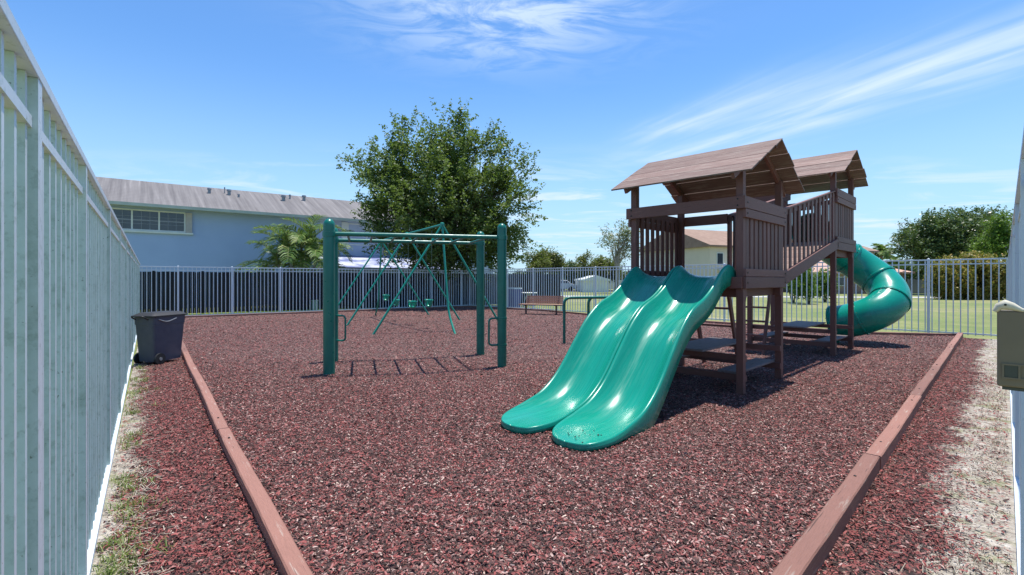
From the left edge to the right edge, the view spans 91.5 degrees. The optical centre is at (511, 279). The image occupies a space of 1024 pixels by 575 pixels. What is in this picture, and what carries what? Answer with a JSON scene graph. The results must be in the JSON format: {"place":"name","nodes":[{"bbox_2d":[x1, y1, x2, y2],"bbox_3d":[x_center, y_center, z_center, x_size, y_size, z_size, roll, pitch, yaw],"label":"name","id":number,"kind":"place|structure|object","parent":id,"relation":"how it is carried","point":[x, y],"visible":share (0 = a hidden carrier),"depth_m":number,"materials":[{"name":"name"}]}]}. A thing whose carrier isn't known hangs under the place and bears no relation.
{"place":"outdoors","nodes":[
{"label":"outdoors","id":0,"kind":"place"},
{"bbox_2d":[96,177,493,308],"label":"blue house","id":1,"kind":"structure","parent":0,"point":[167,224],"depth_m":28.37,"materials":[{"name":"blue painted stucco"},{"name":"grey shingle"},{"name":"glass"}]},
{"bbox_2d":[112,208,192,234],"bbox_3d":[-19.101,-3.054,26.238,3.963,1.202,0.127,0,0,-37],"label":"window","id":2,"kind":"structure","parent":1,"relation":"in","point":[130,220],"depth_m":26.40,"materials":[{"name":"white glass"}]},
{"bbox_2d":[342,222,375,245],"bbox_3d":[-9.889,-2.972,33.236,2.906,1.507,0.097,0,0,-37],"label":"window","id":3,"kind":"structure","parent":1,"relation":"in","point":[345,225],"depth_m":32.55,"materials":[{"name":"white glass"}]},
{"bbox_2d":[6,0,1023,273],"label":"sky","id":4,"kind":"structure","parent":0,"point":[263,96],"materials":[{"name":"blue"}]},
{"bbox_2d":[114,289,1005,452],"bbox_3d":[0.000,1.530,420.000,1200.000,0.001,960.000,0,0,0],"label":"lawn ground","id":5,"kind":"structure","parent":0,"point":[979,316],"depth_m":23.14,"materials":[{"name":"green plant"}]},
{"bbox_2d":[0,0,139,574],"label":"metal fence","id":6,"kind":"object","parent":5,"relation":"on","point":[69,284],"visible":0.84,"depth_m":1.68,"materials":[{"name":"metal"}]},
{"bbox_2d":[185,313,254,317],"bbox_3d":[-12.016,1.456,19.589,3.426,0.119,0.104,0,0,-36],"label":"landscape timber","id":7,"kind":"object","parent":5,"relation":"on","point":[221,315],"visible":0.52,"depth_m":19.88,"materials":[{"name":"paint"}]},
{"bbox_2d":[234,214,353,284],"bbox_3d":[-11.223,-0.852,26.112,6.439,4.907,5.322,0,0,0],"label":"areca palm","id":8,"kind":"object","parent":5,"relation":"on","point":[311,244],"visible":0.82,"depth_m":25.44,"materials":[{"name":"green plant"}]},
{"bbox_2d":[255,310,338,314],"bbox_3d":[-9.241,1.456,21.611,3.426,0.118,0.102,0,0,-36],"label":"landscape timber","id":9,"kind":"object","parent":5,"relation":"on","point":[290,312],"visible":0.61,"depth_m":21.38,"materials":[{"name":"paint"}]},
{"bbox_2d":[140,266,466,315],"bbox_3d":[-8.065,0.498,22.925,14.517,2.064,0.060,0,0,-38],"label":"metal fence","id":10,"kind":"object","parent":5,"relation":"on","point":[232,270],"visible":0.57,"depth_m":21.44,"materials":[{"name":"white metal"}]},
{"bbox_2d":[311,300,317,309],"bbox_3d":[-9.595,1.265,24.300,0.280,0.530,0.220,0,0,-36],"label":"utility box","id":11,"kind":"object","parent":5,"relation":"on","point":[314,304],"visible":0.69,"depth_m":24.21,"materials":[{"name":"grey metal"}]},
{"bbox_2d":[188,305,495,314],"bbox_3d":[-7.994,1.488,24.370,16.961,0.084,2.906,0,0,-36],"label":"lawn strip","id":12,"kind":"object","parent":5,"relation":"on","point":[302,310],"visible":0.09,"depth_m":23.62,"materials":[{"name":"green plant"}]},
{"bbox_2d":[141,271,559,313],"bbox_3d":[-6.951,0.575,26.541,23.438,1.910,0.102,0,0,-30],"label":"screen fence","id":13,"kind":"object","parent":5,"relation":"on","point":[513,280],"visible":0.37,"depth_m":24.29,"materials":[{"name":"grey metal"}]},
{"bbox_2d":[409,306,468,308],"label":"landscape timber","id":14,"kind":"object","parent":5,"relation":"on","point":[436,307],"visible":0.59,"depth_m":25.38,"materials":[{"name":"paint"}]},
{"bbox_2d":[334,97,548,306],"bbox_3d":[-3.701,-4.071,27.203,9.911,11.344,9.490,0,0,44],"label":"oak tree","id":15,"kind":"object","parent":5,"relation":"on","point":[465,206],"visible":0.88,"depth_m":26.31,"materials":[{"name":"green plant"}]},
{"bbox_2d":[521,247,553,273],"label":"tree","id":16,"kind":"object","parent":5,"relation":"on","point":[539,260],"visible":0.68,"depth_m":65.30,"materials":[{"name":"green plant"}]},
{"bbox_2d":[537,243,567,273],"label":"tree","id":17,"kind":"object","parent":5,"relation":"on","point":[557,260],"visible":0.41,"depth_m":69.05,"materials":[{"name":"green plant"}]},
{"bbox_2d":[91,338,1017,574],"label":"mulch base","id":18,"kind":"object","parent":5,"relation":"on","point":[1009,534],"depth_m":3.52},
{"bbox_2d":[92,365,173,574],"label":"weeds","id":19,"kind":"object","parent":18,"relation":"on","point":[122,556],"visible":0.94,"depth_m":3.08,"materials":[{"name":"green plant"}]},
{"bbox_2d":[131,311,187,364],"bbox_3d":[-6.388,1.042,9.009,0.493,0.915,0.864,0,0,11],"label":"trash can","id":20,"kind":"object","parent":18,"relation":"on","point":[159,336],"visible":0.97,"depth_m":8.81,"materials":[{"name":"plastic"}]},
{"bbox_2d":[181,340,187,354],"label":"landscape timber","id":21,"kind":"object","parent":18,"relation":"on","point":[183,348],"visible":0.27,"depth_m":10.12,"materials":[{"name":"paint"}]},
{"bbox_2d":[182,351,227,438],"bbox_3d":[-4.516,1.452,7.177,0.108,0.125,6.125,0,0,-36],"label":"landscape timber","id":22,"kind":"object","parent":18,"relation":"on","point":[215,416],"visible":0.95,"depth_m":5.99,"materials":[{"name":"paint"}]},
{"bbox_2d":[218,428,312,574],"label":"landscape timber","id":23,"kind":"object","parent":18,"relation":"on","point":[286,554],"visible":0.94,"depth_m":2.99,"materials":[{"name":"paint"}]},
{"bbox_2d":[469,306,540,310],"bbox_3d":[-0.453,1.456,25.037,4.930,0.119,0.103,0,0,41],"label":"landscape timber","id":24,"kind":"object","parent":18,"relation":"on","point":[512,308],"visible":0.49,"depth_m":24.32,"materials":[{"name":"paint"}]},
{"bbox_2d":[91,362,1015,574],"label":"dry straw","id":25,"kind":"object","parent":18,"relation":"on","point":[110,516],"visible":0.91,"depth_m":3.56,"materials":[{"name":"plant"}]},
{"bbox_2d":[97,307,1012,574],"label":"mulch chips","id":26,"kind":"object","parent":18,"relation":"on","point":[535,502],"visible":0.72,"depth_m":3.96,"materials":[{"name":"wood"}]},
{"bbox_2d":[541,309,584,314],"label":"landscape timber","id":27,"kind":"object","parent":18,"relation":"on","point":[562,312],"visible":0.59,"depth_m":21.97,"materials":[{"name":"paint"}]},
{"bbox_2d":[563,296,607,342],"bbox_3d":[1.897,0.954,11.668,1.557,1.133,0.110,0,0,-16],"label":"parallel bar","id":28,"kind":"object","parent":18,"relation":"on","point":[564,309],"visible":0.48,"depth_m":11.45,"materials":[{"name":"green paint"}]},
{"bbox_2d":[587,299,591,315],"bbox_3d":[2.437,0.954,11.933,1.433,1.133,0.110,0,0,-16],"label":"parallel bar","id":29,"kind":"object","parent":18,"relation":"on","point":[588,306],"visible":0.24,"depth_m":11.72,"materials":[{"name":"green paint"}]},
{"bbox_2d":[705,321,735,324],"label":"landscape timber","id":30,"kind":"object","parent":18,"relation":"on","point":[720,322],"visible":0.55,"depth_m":16.66,"materials":[{"name":"paint"}]},
{"bbox_2d":[771,453,879,574],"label":"landscape timber","id":31,"kind":"object","parent":18,"relation":"on","point":[810,550],"visible":0.95,"depth_m":2.83,"materials":[{"name":"paint"}]},
{"bbox_2d":[866,395,921,472],"bbox_3d":[3.790,1.437,4.892,0.117,0.157,2.807,0,0,44],"label":"landscape timber","id":32,"kind":"object","parent":18,"relation":"on","point":[884,444],"visible":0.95,"depth_m":4.55,"materials":[{"name":"paint"}]},
{"bbox_2d":[870,332,955,335],"bbox_3d":[10.471,1.456,13.152,2.224,0.119,0.101,0,0,16],"label":"landscape timber","id":33,"kind":"object","parent":18,"relation":"on","point":[907,333],"visible":0.58,"depth_m":13.12,"materials":[{"name":"paint"}]},
{"bbox_2d":[909,366,940,403],"bbox_3d":[5.719,1.437,6.877,0.117,0.157,2.727,0,0,44],"label":"landscape timber","id":34,"kind":"object","parent":18,"relation":"on","point":[924,385],"visible":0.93,"depth_m":6.69,"materials":[{"name":"paint"}]},
{"bbox_2d":[931,346,953,372],"bbox_3d":[7.863,1.437,9.077,0.116,0.157,3.399,0,0,44],"label":"landscape timber","id":35,"kind":"object","parent":18,"relation":"on","point":[943,359],"visible":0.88,"depth_m":8.84,"materials":[{"name":"paint"}]},
{"bbox_2d":[947,332,962,350],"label":"landscape timber","id":36,"kind":"object","parent":18,"relation":"on","point":[955,342],"visible":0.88,"depth_m":11.36,"materials":[{"name":"paint"}]},
{"bbox_2d":[929,372,1017,574],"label":"short grass","id":37,"kind":"structure","parent":18,"relation":"on","point":[959,562],"depth_m":2.80,"materials":[{"name":"plant"}]},
{"bbox_2d":[552,260,580,283],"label":"tree","id":38,"kind":"object","parent":5,"relation":"on","point":[569,263],"visible":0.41,"depth_m":72.95,"materials":[{"name":"green plant"}]},
{"bbox_2d":[182,307,954,574],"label":"mulch surface","id":39,"kind":"object","parent":5,"relation":"on","point":[437,345],"visible":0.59,"depth_m":4.87,"materials":[{"name":"red wood"}]},
{"bbox_2d":[339,308,408,311],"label":"landscape timber","id":40,"kind":"object","parent":39,"relation":"on","point":[372,309],"visible":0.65,"depth_m":23.50,"materials":[{"name":"paint"}]},
{"bbox_2d":[322,218,506,374],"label":"monkey bars","id":41,"kind":"object","parent":39,"relation":"on","point":[330,235],"visible":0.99,"depth_m":8.35,"materials":[{"name":"green paint"}]},
{"bbox_2d":[338,222,496,334],"bbox_3d":[-3.577,-0.045,16.999,4.086,3.170,8.199,0,0,-30],"label":"swing set","id":42,"kind":"object","parent":39,"relation":"on","point":[441,226],"visible":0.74,"depth_m":15.89,"materials":[{"name":"green paint"}]},
{"bbox_2d":[382,295,388,300],"bbox_3d":[-4.842,-0.302,19.172,0.240,2.245,0.394,0,0,-39],"label":"bucket swing","id":43,"kind":"object","parent":42,"relation":"hanging from","point":[385,297],"visible":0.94,"depth_m":19.09,"materials":[{"name":"green plastic"}]},
{"bbox_2d":[408,300,416,307],"bbox_3d":[-3.293,-0.255,16.516,0.394,2.389,0.240,0,0,31],"label":"bucket swing","id":44,"kind":"object","parent":42,"relation":"hanging from","point":[411,303],"visible":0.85,"depth_m":16.44,"materials":[{"name":"green plastic"}]},
{"bbox_2d":[424,231,432,306],"bbox_3d":[-2.537,-0.319,15.220,0.240,2.317,0.394,0,0,-36],"label":"bucket swing","id":45,"kind":"object","parent":42,"relation":"hanging from","point":[428,302],"visible":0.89,"depth_m":15.07,"materials":[{"name":"green plastic"}]},
{"bbox_2d":[509,288,521,306],"bbox_3d":[0.035,0.990,27.500,0.840,1.080,0.760,0,0,40],"label":"blue bin","id":46,"kind":"object","parent":39,"relation":"on","point":[513,297],"visible":0.51,"depth_m":27.15,"materials":[{"name":"plastic"}]},
{"bbox_2d":[518,296,563,314],"bbox_3d":[1.266,1.107,21.106,1.898,0.826,0.642,0,0,22],"label":"park bench","id":47,"kind":"object","parent":39,"relation":"on","point":[549,302],"visible":0.8,"depth_m":21.21,"materials":[{"name":"wood"}]},
{"bbox_2d":[501,138,911,451],"bbox_3d":[4.380,-0.529,8.439,11.293,4.126,2.653,0,0,-45],"label":"play structure","id":48,"kind":"object","parent":39,"relation":"on","point":[634,345],"visible":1,"depth_m":6.93,"materials":[{"name":"teal plastic"}]},
{"bbox_2d":[573,249,608,277],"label":"tree","id":49,"kind":"object","parent":5,"relation":"on","point":[584,262],"visible":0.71,"depth_m":65.32,"materials":[{"name":"green plant"}]},
{"bbox_2d":[574,275,609,291],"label":"white garage","id":50,"kind":"structure","parent":5,"relation":"on","point":[591,284],"depth_m":59.94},
{"bbox_2d":[574,280,621,288],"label":"vinyl fence","id":51,"kind":"object","parent":5,"relation":"on","point":[612,284],"depth_m":74.98,"materials":[{"name":"white plastic"}]},
{"bbox_2d":[590,256,623,282],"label":"tree","id":52,"kind":"object","parent":5,"relation":"on","point":[610,263],"visible":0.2,"depth_m":69.04,"materials":[{"name":"green plant"}]},
{"bbox_2d":[594,218,644,290],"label":"sparse tree","id":53,"kind":"object","parent":5,"relation":"on","point":[623,243],"visible":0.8,"depth_m":54.92,"materials":[{"name":"green plant"}]},
{"bbox_2d":[620,270,627,279],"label":"hedge shrub","id":54,"kind":"object","parent":5,"relation":"on","point":[623,275],"visible":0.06,"depth_m":85.20,"materials":[{"name":"green plant"}]},
{"bbox_2d":[469,258,1007,336],"bbox_3d":[4.985,0.478,19.880,0.078,2.104,21.010,0,0,-44],"label":"metal fence","id":55,"kind":"object","parent":5,"relation":"on","point":[928,264],"visible":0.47,"depth_m":15.46,"materials":[{"name":"white metal"}]},
{"bbox_2d":[639,229,879,275],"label":"apartment building","id":56,"kind":"structure","parent":5,"relation":"on","point":[705,246],"depth_m":59.04,"materials":[{"name":"beige paint"}]},
{"bbox_2d":[717,253,722,263],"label":"window","id":57,"kind":"structure","parent":56,"relation":"in","point":[719,255],"depth_m":57.52,"materials":[{"name":"grey glass"}]},
{"bbox_2d":[783,283,799,302],"bbox_3d":[18.602,0.433,32.969,1.670,2.254,1.828,0,0,0],"label":"green shrub","id":58,"kind":"object","parent":5,"relation":"on","point":[789,291],"visible":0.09,"depth_m":33.01,"materials":[{"name":"green plant"}]},
{"bbox_2d":[787,264,820,303],"bbox_3d":[18.301,0.167,31.154,2.156,2.781,2.036,0,0,0],"label":"green shrub","id":59,"kind":"object","parent":5,"relation":"on","point":[804,285],"visible":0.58,"depth_m":30.87,"materials":[{"name":"green plant"}]},
{"bbox_2d":[813,267,841,301],"bbox_3d":[21.245,0.306,34.013,1.941,2.506,1.901,0,0,0],"label":"green shrub","id":60,"kind":"object","parent":5,"relation":"on","point":[824,284],"visible":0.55,"depth_m":33.75,"materials":[{"name":"green plant"}]},
{"bbox_2d":[783,260,914,293],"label":"bungalow","id":61,"kind":"object","parent":5,"relation":"on","point":[841,280],"visible":0.15,"depth_m":53.62,"materials":[{"name":"beige brick"}]},
{"bbox_2d":[837,277,843,285],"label":"window","id":62,"kind":"structure","parent":61,"relation":"in","point":[841,279],"depth_m":53.51,"materials":[{"name":"grey glass"}]},
{"bbox_2d":[871,243,893,259],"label":"cabbage palm","id":63,"kind":"object","parent":5,"relation":"on","point":[883,253],"visible":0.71,"depth_m":75.46,"materials":[{"name":"green plant"}]},
{"bbox_2d":[883,255,906,268],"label":"cabbage palm","id":64,"kind":"object","parent":5,"relation":"on","point":[896,262],"visible":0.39,"depth_m":79.42,"materials":[{"name":"green plant"}]},
{"bbox_2d":[895,257,922,282],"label":"tree","id":65,"kind":"object","parent":5,"relation":"on","point":[914,269],"visible":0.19,"depth_m":82.31,"materials":[{"name":"green plant"}]},
{"bbox_2d":[910,261,930,279],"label":"tree","id":66,"kind":"object","parent":5,"relation":"on","point":[922,272],"visible":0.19,"depth_m":83.13,"materials":[{"name":"green plant"}]},
{"bbox_2d":[884,204,1013,269],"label":"broad tree","id":67,"kind":"object","parent":5,"relation":"on","point":[935,235],"visible":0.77,"depth_m":48.69,"materials":[{"name":"green plant"}]},
{"bbox_2d":[922,254,979,299],"bbox_3d":[33.828,-0.049,38.450,3.604,3.949,3.382,0,0,0],"label":"hedge bush","id":68,"kind":"object","parent":5,"relation":"on","point":[950,281],"visible":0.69,"depth_m":37.81,"materials":[{"name":"green plant"}]},
{"bbox_2d":[948,250,1003,299],"bbox_3d":[35.549,-0.173,38.657,3.602,4.408,3.556,0,0,0],"label":"hedge bush","id":69,"kind":"object","parent":5,"relation":"on","point":[979,269],"visible":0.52,"depth_m":37.76,"materials":[{"name":"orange plant"}]},
{"bbox_2d":[971,253,1007,299],"bbox_3d":[37.295,-0.122,38.512,3.328,4.110,3.475,0,0,0],"label":"hedge bush","id":70,"kind":"object","parent":5,"relation":"on","point":[1003,280],"visible":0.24,"depth_m":37.75,"materials":[{"name":"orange plant"}]},
{"bbox_2d":[968,209,1012,260],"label":"feathery tree","id":71,"kind":"object","parent":5,"relation":"on","point":[997,239],"visible":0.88,"depth_m":42.68,"materials":[{"name":"green plant"}]},
{"bbox_2d":[1008,129,1023,574],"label":"metal fence","id":72,"kind":"object","parent":5,"relation":"on","point":[1016,272],"visible":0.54,"depth_m":3.23,"materials":[{"name":"white metal"}]},
{"bbox_2d":[992,300,1023,391],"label":"lock box","id":73,"kind":"object","parent":72,"relation":"attached to","point":[1010,345],"visible":1,"depth_m":1.64,"materials":[{"name":"beige plastic"}]},
{"bbox_2d":[1004,365,1017,377],"bbox_3d":[1.640,0.302,1.640,0.032,0.039,0.002,0,0,45],"label":"window","id":74,"kind":"structure","parent":73,"relation":"in","point":[1009,371],"depth_m":1.64,"materials":[{"name":"black glass"}]},
{"bbox_2d":[1002,363,1023,380],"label":"window frame","id":75,"kind":"structure","parent":73,"relation":"in","point":[1019,366],"depth_m":1.63,"materials":[{"name":"grey plastic"}]},
{"bbox_2d":[561,280,574,290],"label":"parked car","id":76,"kind":"object","parent":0,"point":[568,285],"visible":0.2,"depth_m":63.88,"materials":[{"name":"white paint"}]},
{"bbox_2d":[564,296,937,297],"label":"path","id":77,"kind":"structure","parent":0,"point":[840,297],"depth_m":42.02,"materials":[{"name":"concrete"}]},
{"bbox_2d":[907,279,940,293],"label":"grey wall","id":78,"kind":"structure","parent":0,"point":[915,287],"depth_m":54.55,"materials":[{"name":"metal"}]}
]}

